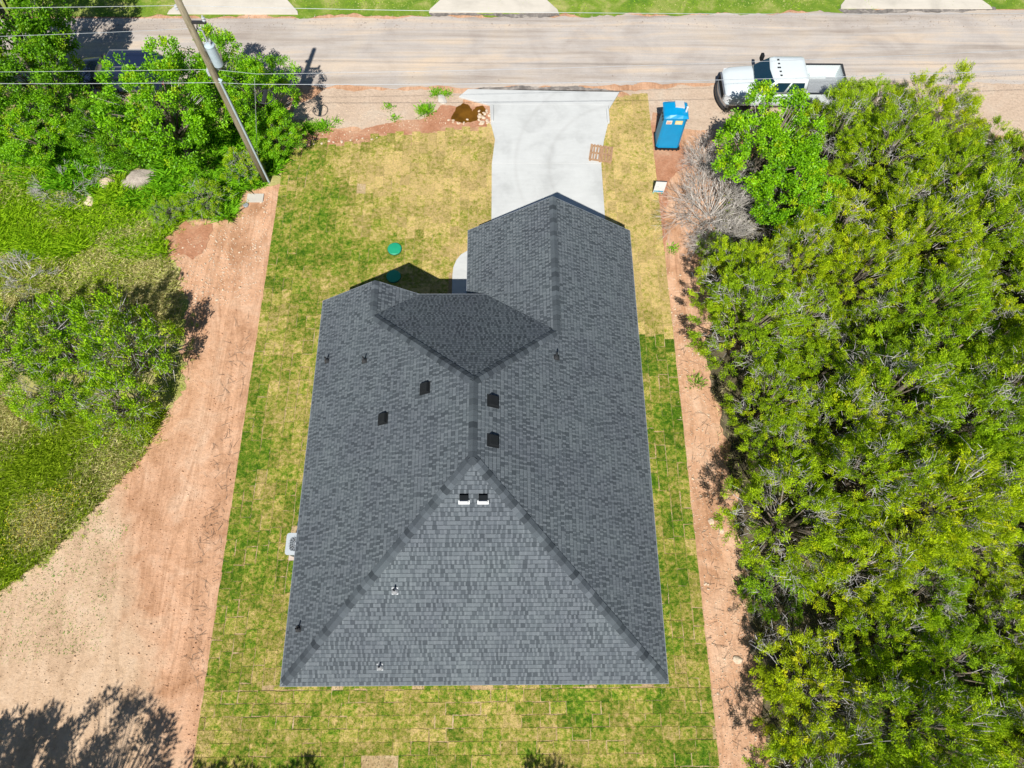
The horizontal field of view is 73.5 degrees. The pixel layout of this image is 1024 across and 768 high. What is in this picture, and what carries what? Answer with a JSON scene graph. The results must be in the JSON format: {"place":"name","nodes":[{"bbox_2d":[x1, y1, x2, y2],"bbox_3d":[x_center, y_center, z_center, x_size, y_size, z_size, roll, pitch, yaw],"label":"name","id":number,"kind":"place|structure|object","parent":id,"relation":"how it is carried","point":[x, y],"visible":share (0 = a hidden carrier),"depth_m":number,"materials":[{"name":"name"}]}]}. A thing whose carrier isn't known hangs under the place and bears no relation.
{"place":"outdoors","nodes":[
{"label":"outdoors","id":0,"kind":"place"},
{"bbox_2d":[0,389,169,590],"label":"meadow grass","id":1,"kind":"structure","parent":0,"point":[20,459],"depth_m":26.84,"materials":[{"name":"plant"}]},
{"bbox_2d":[0,81,297,586],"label":"wild ground","id":2,"kind":"structure","parent":0,"point":[164,386],"depth_m":29.19,"materials":[{"name":"plant"}]},
{"bbox_2d":[0,296,60,387],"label":"bush","id":3,"kind":"object","parent":2,"relation":"on","point":[3,342],"visible":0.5,"depth_m":27.06,"materials":[{"name":"green plant"}]},
{"bbox_2d":[0,92,81,168],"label":"broadleaf tree","id":4,"kind":"object","parent":2,"relation":"on","point":[13,150],"visible":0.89,"depth_m":30.73,"materials":[{"name":"green plant"}]},
{"bbox_2d":[0,0,82,88],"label":"broadleaf tree","id":5,"kind":"object","parent":2,"relation":"on","point":[43,21],"visible":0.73,"depth_m":30.71,"materials":[{"name":"green plant"}]},
{"bbox_2d":[0,351,88,431],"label":"bush","id":6,"kind":"object","parent":2,"relation":"on","point":[37,417],"visible":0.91,"depth_m":26.58,"materials":[{"name":"green plant"}]},
{"bbox_2d":[0,12,93,123],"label":"broadleaf tree","id":7,"kind":"object","parent":2,"relation":"on","point":[45,91],"visible":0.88,"depth_m":30.60,"materials":[{"name":"green plant"}]},
{"bbox_2d":[6,289,135,384],"bbox_3d":[-17.968,-1.655,27.515,4.029,3.971,3.922,21,69,8],"label":"bush","id":8,"kind":"object","parent":2,"relation":"on","point":[48,341],"visible":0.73,"depth_m":26.78,"materials":[{"name":"green plant"}]},
{"bbox_2d":[0,209,183,326],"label":"dry grass","id":9,"kind":"structure","parent":2,"relation":"on","point":[156,300],"depth_m":30.19,"materials":[{"name":"plant"}]},
{"bbox_2d":[62,92,147,169],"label":"broadleaf tree","id":10,"kind":"object","parent":2,"relation":"on","point":[78,125],"visible":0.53,"depth_m":30.60,"materials":[{"name":"green plant"}]},
{"bbox_2d":[57,355,167,451],"bbox_3d":[-15.447,0.674,26.649,3.572,3.679,3.525,-29,71,-12],"label":"bush","id":11,"kind":"object","parent":2,"relation":"on","point":[98,388],"visible":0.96,"depth_m":26.32,"materials":[{"name":"green plant"}]},
{"bbox_2d":[0,157,231,264],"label":"tall weeds","id":12,"kind":"object","parent":2,"relation":"on","point":[30,239],"visible":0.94,"depth_m":31.31,"materials":[{"name":"green plant"}]},
{"bbox_2d":[56,277,189,394],"bbox_3d":[-15.325,-1.538,26.792,4.426,4.694,4.051,29,70,11],"label":"bush","id":13,"kind":"object","parent":2,"relation":"on","point":[85,331],"visible":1,"depth_m":26.20,"materials":[{"name":"green plant"}]},
{"bbox_2d":[0,193,248,598],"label":"edge tufts","id":14,"kind":"object","parent":2,"relation":"on","point":[39,566],"visible":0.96,"depth_m":28.15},
{"bbox_2d":[0,109,303,224],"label":"undergrowth","id":15,"kind":"object","parent":2,"relation":"on","point":[165,179],"visible":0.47,"depth_m":32.36,"materials":[{"name":"green plant"}]},
{"bbox_2d":[87,34,221,172],"bbox_3d":[-15.327,-11.990,30.542,4.939,5.384,5.381,23,69,9],"label":"broadleaf tree","id":16,"kind":"object","parent":2,"relation":"on","point":[146,119],"visible":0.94,"depth_m":29.34,"materials":[{"name":"green plant"}]},
{"bbox_2d":[144,196,184,228],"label":"bush","id":17,"kind":"object","parent":2,"relation":"on","point":[163,214],"visible":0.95,"depth_m":30.97,"materials":[{"name":"green plant"}]},
{"bbox_2d":[173,175,236,221],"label":"bush","id":18,"kind":"object","parent":2,"relation":"on","point":[201,184],"visible":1,"depth_m":30.95,"materials":[{"name":"green plant"}]},
{"bbox_2d":[159,23,267,129],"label":"broadleaf tree","id":19,"kind":"object","parent":2,"relation":"on","point":[220,40],"visible":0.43,"depth_m":30.81,"materials":[{"name":"green plant"}]},
{"bbox_2d":[162,164,268,220],"bbox_3d":[-13.924,-8.951,31.965,5.077,0.428,3.430,0,68,-1],"label":"ground cover","id":20,"kind":"object","parent":2,"relation":"on","point":[254,186],"visible":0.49,"depth_m":32.02,"materials":[{"name":"green plant"}]},
{"bbox_2d":[174,0,269,182],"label":"utility pole","id":21,"kind":"object","parent":2,"relation":"on","point":[210,56],"visible":1,"depth_m":26.20,"materials":[{"name":"wood"}]},
{"bbox_2d":[0,70,1020,84],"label":"overhead wire","id":22,"kind":"object","parent":21,"relation":"attached to","point":[476,83],"visible":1,"depth_m":27.29,"materials":[{"name":"metal"}]},
{"bbox_2d":[219,147,265,185],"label":"bush","id":23,"kind":"object","parent":2,"relation":"on","point":[241,160],"visible":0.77,"depth_m":31.70,"materials":[{"name":"green plant"}]},
{"bbox_2d":[216,52,301,135],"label":"broadleaf tree","id":24,"kind":"object","parent":2,"relation":"on","point":[260,76],"visible":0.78,"depth_m":31.03,"materials":[{"name":"green plant"}]},
{"bbox_2d":[249,105,307,160],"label":"broadleaf tree","id":25,"kind":"object","parent":2,"relation":"on","point":[259,144],"visible":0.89,"depth_m":31.54,"materials":[{"name":"green plant"}]},
{"bbox_2d":[165,221,212,259],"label":"red soil","id":26,"kind":"structure","parent":0,"point":[195,235],"depth_m":31.17,"materials":[{"name":"soil"}]},
{"bbox_2d":[167,0,297,14],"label":"neighbour driveway","id":27,"kind":"structure","parent":0,"point":[241,7],"depth_m":36.67,"materials":[{"name":"concrete"}]},
{"bbox_2d":[292,88,462,129],"bbox_3d":[-6.621,-13.712,34.190,8.543,0.001,2.772,0,68,-1],"label":"road shoulder","id":28,"kind":"object","parent":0,"point":[359,103],"visible":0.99,"depth_m":34.26},
{"bbox_2d":[293,105,489,148],"bbox_3d":[-6.016,-12.768,33.805,10.338,0.001,1.719,-9,68,-4],"label":"dirt strip","id":29,"kind":"object","parent":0,"point":[445,112],"visible":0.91,"depth_m":33.75,"materials":[{"name":"soil"}]},
{"bbox_2d":[192,93,719,767],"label":"lawn","id":30,"kind":"structure","parent":0,"point":[340,735],"depth_m":26.64,"materials":[{"name":"plant"}]},
{"bbox_2d":[280,196,668,686],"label":"house","id":31,"kind":"structure","parent":30,"relation":"on","point":[476,505],"depth_m":22.20,"materials":[{"name":"grey"}]},
{"bbox_2d":[452,251,466,293],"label":"front walk","id":32,"kind":"structure","parent":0,"point":[459,280],"depth_m":30.50,"materials":[{"name":"concrete"}]},
{"bbox_2d":[429,0,557,12],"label":"neighbour driveway","id":33,"kind":"structure","parent":0,"point":[497,6],"depth_m":36.91,"materials":[{"name":"concrete"}]},
{"bbox_2d":[0,13,1021,30],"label":"road crumbs","id":34,"kind":"object","parent":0,"point":[548,21],"visible":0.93,"depth_m":36.57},
{"bbox_2d":[0,9,1023,767],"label":"ground","id":35,"kind":"structure","parent":0,"point":[154,569],"depth_m":25.73,"materials":[{"name":"soil"}]},
{"bbox_2d":[0,505,126,661],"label":"sprouts","id":36,"kind":"object","parent":35,"relation":"on","point":[64,594],"visible":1,"depth_m":25.24,"materials":[{"name":"green plant"}]},
{"bbox_2d":[0,187,277,767],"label":"dirt clods","id":37,"kind":"object","parent":35,"relation":"on","point":[209,410],"visible":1,"depth_m":25.34,"materials":[{"name":"soil"}]},
{"bbox_2d":[174,192,270,308],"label":"pale pebbles","id":38,"kind":"object","parent":35,"relation":"on","point":[212,295],"visible":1,"depth_m":30.68,"materials":[{"name":"stone"}]},
{"bbox_2d":[478,85,620,91],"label":"broken asphalt","id":39,"kind":"structure","parent":35,"relation":"on","point":[562,88],"depth_m":34.79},
{"bbox_2d":[678,129,734,186],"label":"dead shrub","id":40,"kind":"object","parent":35,"relation":"on","point":[699,154],"visible":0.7,"depth_m":32.41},
{"bbox_2d":[662,269,758,767],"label":"dirt clods","id":41,"kind":"object","parent":35,"relation":"on","point":[707,584],"visible":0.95,"depth_m":25.99,"materials":[{"name":"soil"}]},
{"bbox_2d":[0,0,1023,18],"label":"verge","id":42,"kind":"structure","parent":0,"point":[588,10],"depth_m":36.96,"materials":[{"name":"green plant"}]},
{"bbox_2d":[1,10,1023,88],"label":"road","id":43,"kind":"structure","parent":0,"point":[592,47],"depth_m":35.98,"materials":[{"name":"asphalt"},{"name":"gravel"}]},
{"bbox_2d":[73,49,169,96],"bbox_3d":[-19.343,-15.443,33.883,4.600,1.615,1.860,0,68,-1],"label":"parked car","id":44,"kind":"object","parent":43,"relation":"on","point":[93,65],"visible":0.34,"depth_m":33.42,"materials":[{"name":"paint"}]},
{"bbox_2d":[459,89,618,220],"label":"driveway","id":45,"kind":"structure","parent":0,"point":[544,140],"depth_m":33.33,"materials":[{"name":"concrete"}]},
{"bbox_2d":[650,112,692,251],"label":"red soil","id":46,"kind":"structure","parent":0,"point":[667,164],"depth_m":33.06,"materials":[{"name":"soil"}]},
{"bbox_2d":[653,100,688,150],"bbox_3d":[7.572,-12.303,32.506,1.200,2.380,1.080,1,68,0],"label":"portable toilet","id":47,"kind":"object","parent":46,"relation":"on","point":[674,117],"visible":1,"depth_m":32.10,"materials":[{"name":"blue plastic"}]},
{"bbox_2d":[620,81,1023,135],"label":"road shoulder","id":48,"kind":"object","parent":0,"point":[706,111],"visible":0.4,"depth_m":34.65},
{"bbox_2d":[715,53,848,113],"bbox_3d":[13.345,-14.818,33.811,6.300,1.972,2.880,0,68,-1],"label":"pickup truck","id":49,"kind":"object","parent":48,"relation":"on","point":[795,70],"visible":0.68,"depth_m":33.53,"materials":[{"name":"paint"}]},
{"bbox_2d":[703,105,1023,767],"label":"thicket floor","id":50,"kind":"structure","parent":0,"point":[810,620],"depth_m":26.89,"materials":[{"name":"plant"}]},
{"bbox_2d":[672,144,754,251],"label":"dead twigs","id":51,"kind":"object","parent":50,"relation":"on","point":[690,178],"visible":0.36,"depth_m":32.15,"materials":[{"name":"plant"}]},
{"bbox_2d":[647,144,780,256],"bbox_3d":[9.222,-8.165,30.676,6.318,3.043,5.449,0,68,-1],"label":"dead shrub","id":52,"kind":"object","parent":50,"relation":"on","point":[720,193],"visible":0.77,"depth_m":30.93,"materials":[{"name":"plant"}]},
{"bbox_2d":[681,204,767,263],"bbox_3d":[9.379,-6.724,30.742,3.944,2.075,3.465,0,68,-1],"label":"dead shrub","id":53,"kind":"object","parent":50,"relation":"on","point":[730,228],"visible":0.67,"depth_m":30.71,"materials":[{"name":"plant"}]},
{"bbox_2d":[687,234,796,321],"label":"juniper tree","id":54,"kind":"object","parent":50,"relation":"on","point":[743,262],"visible":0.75,"depth_m":27.19,"materials":[{"name":"green plant"}]},
{"bbox_2d":[684,261,815,382],"bbox_3d":[9.173,-2.278,26.848,5.018,5.383,4.912,6,68,2],"label":"juniper tree","id":55,"kind":"object","parent":50,"relation":"on","point":[745,332],"visible":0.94,"depth_m":25.84,"materials":[{"name":"green plant"}]},
{"bbox_2d":[711,79,827,206],"bbox_3d":[11.056,-9.651,29.975,5.068,5.220,5.458,28,70,10],"label":"broadleaf tree","id":56,"kind":"object","parent":50,"relation":"on","point":[780,137],"visible":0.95,"depth_m":29.00,"materials":[{"name":"green plant"}]},
{"bbox_2d":[718,351,820,442],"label":"juniper tree","id":57,"kind":"object","parent":50,"relation":"on","point":[763,405],"visible":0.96,"depth_m":25.08,"materials":[{"name":"green plant"}]},
{"bbox_2d":[736,555,806,626],"bbox_3d":[9.392,7.493,24.789,2.644,2.123,2.679,12,68,4],"label":"bush","id":58,"kind":"object","parent":50,"relation":"on","point":[769,590],"visible":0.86,"depth_m":24.58,"materials":[{"name":"green plant"}]},
{"bbox_2d":[734,410,831,494],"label":"juniper tree","id":59,"kind":"object","parent":50,"relation":"on","point":[796,451],"visible":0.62,"depth_m":25.16,"materials":[{"name":"green plant"}]},
{"bbox_2d":[711,446,873,604],"bbox_3d":[9.692,4.838,24.043,5.150,5.178,4.910,35,71,13],"label":"juniper tree","id":60,"kind":"object","parent":50,"relation":"on","point":[824,538],"visible":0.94,"depth_m":23.35,"materials":[{"name":"green plant"}]},
{"bbox_2d":[749,144,848,250],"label":"broadleaf tree","id":61,"kind":"object","parent":50,"relation":"on","point":[773,215],"visible":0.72,"depth_m":28.55,"materials":[{"name":"green plant"}]},
{"bbox_2d":[760,206,840,294],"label":"juniper tree","id":62,"kind":"object","parent":50,"relation":"on","point":[801,245],"visible":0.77,"depth_m":27.43,"materials":[{"name":"green plant"}]},
{"bbox_2d":[759,274,846,354],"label":"juniper tree","id":63,"kind":"object","parent":50,"relation":"on","point":[832,292],"visible":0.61,"depth_m":26.91,"materials":[{"name":"green plant"}]},
{"bbox_2d":[741,695,886,767],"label":"juniper tree","id":64,"kind":"object","parent":50,"relation":"on","point":[814,763],"visible":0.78,"depth_m":21.20,"materials":[{"name":"green plant"}]},
{"bbox_2d":[748,614,888,767],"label":"juniper tree","id":65,"kind":"object","parent":50,"relation":"on","point":[790,689],"visible":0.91,"depth_m":21.98,"materials":[{"name":"green plant"}]},
{"bbox_2d":[774,324,864,416],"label":"juniper tree","id":66,"kind":"object","parent":50,"relation":"on","point":[807,352],"visible":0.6,"depth_m":26.62,"materials":[{"name":"green plant"}]},
{"bbox_2d":[794,85,881,175],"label":"juniper tree","id":67,"kind":"object","parent":50,"relation":"on","point":[841,97],"visible":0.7,"depth_m":29.81,"materials":[{"name":"green plant"}]},
{"bbox_2d":[795,180,888,267],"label":"juniper tree","id":68,"kind":"object","parent":50,"relation":"on","point":[849,214],"visible":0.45,"depth_m":28.44,"materials":[{"name":"green plant"}]},
{"bbox_2d":[783,670,903,762],"bbox_3d":[10.526,10.325,21.427,3.669,2.131,2.686,0,68,-1],"label":"dead shrub","id":69,"kind":"object","parent":50,"relation":"on","point":[844,714],"visible":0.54,"depth_m":21.53,"materials":[{"name":"plant"}]},
{"bbox_2d":[792,367,916,474],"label":"juniper tree","id":70,"kind":"object","parent":50,"relation":"on","point":[875,423],"visible":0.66,"depth_m":24.34,"materials":[{"name":"green plant"}]},
{"bbox_2d":[702,125,1023,767],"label":"thicket undergrowth","id":71,"kind":"object","parent":50,"relation":"on","point":[711,326],"visible":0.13,"depth_m":28.16,"materials":[{"name":"plant"}]},
{"bbox_2d":[802,505,924,623],"bbox_3d":[11.720,6.331,23.686,4.203,4.728,4.115,-21,69,-9],"label":"juniper tree","id":72,"kind":"object","parent":50,"relation":"on","point":[884,605],"visible":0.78,"depth_m":22.67,"materials":[{"name":"green plant"}]},
{"bbox_2d":[820,298,908,383],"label":"juniper tree","id":73,"kind":"object","parent":50,"relation":"on","point":[851,310],"visible":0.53,"depth_m":26.98,"materials":[{"name":"green plant"}]},
{"bbox_2d":[811,220,919,318],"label":"juniper tree","id":74,"kind":"object","parent":50,"relation":"on","point":[852,266],"visible":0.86,"depth_m":26.89,"materials":[{"name":"green plant"}]},
{"bbox_2d":[824,73,914,151],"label":"juniper tree","id":75,"kind":"object","parent":50,"relation":"on","point":[872,91],"visible":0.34,"depth_m":31.07,"materials":[{"name":"green plant"}]},
{"bbox_2d":[803,424,949,529],"bbox_3d":[12.488,3.338,23.821,3.824,6.793,3.721,27,70,10],"label":"juniper tree","id":76,"kind":"object","parent":50,"relation":"on","point":[846,481],"visible":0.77,"depth_m":22.88,"materials":[{"name":"green plant"}]},
{"bbox_2d":[819,592,953,697],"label":"juniper tree","id":77,"kind":"object","parent":50,"relation":"on","point":[870,640],"visible":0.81,"depth_m":22.18,"materials":[{"name":"green plant"}]},
{"bbox_2d":[829,92,949,204],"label":"juniper tree","id":78,"kind":"object","parent":50,"relation":"on","point":[884,119],"visible":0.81,"depth_m":28.87,"materials":[{"name":"green plant"}]},
{"bbox_2d":[826,319,981,454],"bbox_3d":[13.827,0.041,25.357,4.586,6.492,4.633,-30,71,-12],"label":"juniper tree","id":79,"kind":"object","parent":50,"relation":"on","point":[906,365],"visible":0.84,"depth_m":24.09,"materials":[{"name":"green plant"}]},
{"bbox_2d":[857,405,960,502],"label":"juniper tree","id":80,"kind":"object","parent":50,"relation":"on","point":[933,429],"visible":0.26,"depth_m":24.83,"materials":[{"name":"green plant"}]},
{"bbox_2d":[858,153,966,253],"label":"juniper tree","id":81,"kind":"object","parent":50,"relation":"on","point":[912,174],"visible":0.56,"depth_m":28.52,"materials":[{"name":"green plant"}]},
{"bbox_2d":[849,737,978,767],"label":"juniper tree","id":82,"kind":"object","parent":50,"relation":"on","point":[880,748],"visible":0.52,"depth_m":20.16,"materials":[{"name":"green plant"}]},
{"bbox_2d":[866,546,980,659],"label":"juniper tree","id":83,"kind":"object","parent":50,"relation":"on","point":[952,603],"visible":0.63,"depth_m":22.81,"materials":[{"name":"green plant"}]},
{"bbox_2d":[856,182,991,292],"bbox_3d":[16.616,-5.833,28.140,5.205,5.857,4.500,15,68,6],"label":"juniper tree","id":84,"kind":"object","parent":50,"relation":"on","point":[936,205],"visible":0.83,"depth_m":26.94,"materials":[{"name":"green plant"}]},
{"bbox_2d":[839,652,1020,767],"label":"juniper tree","id":85,"kind":"object","parent":50,"relation":"on","point":[905,706],"visible":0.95,"depth_m":20.14,"materials":[{"name":"green plant"}]},
{"bbox_2d":[864,255,999,358],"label":"juniper tree","id":86,"kind":"object","parent":50,"relation":"on","point":[916,314],"visible":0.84,"depth_m":25.98,"materials":[{"name":"green plant"}]},
{"bbox_2d":[880,58,991,167],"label":"juniper tree","id":87,"kind":"object","parent":50,"relation":"on","point":[950,103],"visible":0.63,"depth_m":29.57,"materials":[{"name":"green plant"}]},
{"bbox_2d":[850,435,1023,576],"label":"juniper tree","id":88,"kind":"object","parent":50,"relation":"on","point":[909,509],"visible":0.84,"depth_m":21.97,"materials":[{"name":"green plant"}]},
{"bbox_2d":[872,614,1023,747],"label":"juniper tree","id":89,"kind":"object","parent":50,"relation":"on","point":[995,678],"visible":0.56,"depth_m":22.11,"materials":[{"name":"green plant"}]},
{"bbox_2d":[887,303,1017,405],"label":"juniper tree","id":90,"kind":"object","parent":50,"relation":"on","point":[937,329],"visible":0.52,"depth_m":25.68,"materials":[{"name":"green plant"}]},
{"bbox_2d":[898,707,1006,767],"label":"juniper tree","id":91,"kind":"object","parent":50,"relation":"on","point":[938,748],"visible":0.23,"depth_m":21.41,"materials":[{"name":"green plant"}]},
{"bbox_2d":[895,364,1023,489],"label":"juniper tree","id":92,"kind":"object","parent":50,"relation":"on","point":[992,439],"visible":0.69,"depth_m":23.92,"materials":[{"name":"green plant"}]},
{"bbox_2d":[916,240,1005,328],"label":"juniper tree","id":93,"kind":"object","parent":50,"relation":"on","point":[992,279],"visible":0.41,"depth_m":27.46,"materials":[{"name":"green plant"}]},
{"bbox_2d":[910,119,1012,229],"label":"juniper tree","id":94,"kind":"object","parent":50,"relation":"on","point":[975,150],"visible":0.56,"depth_m":28.32,"materials":[{"name":"green plant"}]},
{"bbox_2d":[912,430,1023,536],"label":"juniper tree","id":95,"kind":"object","parent":50,"relation":"on","point":[1018,473],"visible":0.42,"depth_m":23.67,"materials":[{"name":"green plant"}]},
{"bbox_2d":[913,156,1023,271],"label":"juniper tree","id":96,"kind":"object","parent":50,"relation":"on","point":[1004,198],"visible":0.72,"depth_m":27.13,"materials":[{"name":"green plant"}]},
{"bbox_2d":[917,510,1023,608],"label":"juniper tree","id":97,"kind":"object","parent":50,"relation":"on","point":[1007,569],"visible":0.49,"depth_m":23.90,"materials":[{"name":"green plant"}]},
{"bbox_2d":[933,115,1023,198],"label":"juniper tree","id":98,"kind":"object","parent":50,"relation":"on","point":[989,127],"visible":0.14,"depth_m":29.91,"materials":[{"name":"green plant"}]},
{"bbox_2d":[937,294,1023,382],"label":"juniper tree","id":99,"kind":"object","parent":50,"relation":"on","point":[1013,301],"visible":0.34,"depth_m":26.35,"materials":[{"name":"green plant"}]},
{"bbox_2d":[940,324,1023,443],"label":"juniper tree","id":100,"kind":"object","parent":50,"relation":"on","point":[1014,378],"visible":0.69,"depth_m":24.59,"materials":[{"name":"green plant"}]},
{"bbox_2d":[950,127,1023,231],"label":"juniper tree","id":101,"kind":"object","parent":50,"relation":"on","point":[1016,140],"visible":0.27,"depth_m":28.27,"materials":[{"name":"green plant"}]},
{"bbox_2d":[956,584,1023,685],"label":"juniper tree","id":102,"kind":"object","parent":50,"relation":"on","point":[1008,606],"visible":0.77,"depth_m":22.90,"materials":[{"name":"green plant"}]},
{"bbox_2d":[962,675,1023,767],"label":"juniper tree","id":103,"kind":"object","parent":50,"relation":"on","point":[1011,740],"visible":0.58,"depth_m":21.19,"materials":[{"name":"green plant"}]},
{"bbox_2d":[982,201,1023,304],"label":"juniper tree","id":104,"kind":"object","parent":50,"relation":"on","point":[1003,269],"visible":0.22,"depth_m":28.53,"materials":[{"name":"green plant"}]},
{"bbox_2d":[986,257,1023,326],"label":"juniper tree","id":105,"kind":"object","parent":50,"relation":"on","point":[1020,278],"visible":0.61,"depth_m":27.43,"materials":[{"name":"green plant"}]},
{"bbox_2d":[841,0,991,8],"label":"neighbour driveway","id":106,"kind":"structure","parent":0,"point":[913,4],"depth_m":37.31,"materials":[{"name":"concrete"}]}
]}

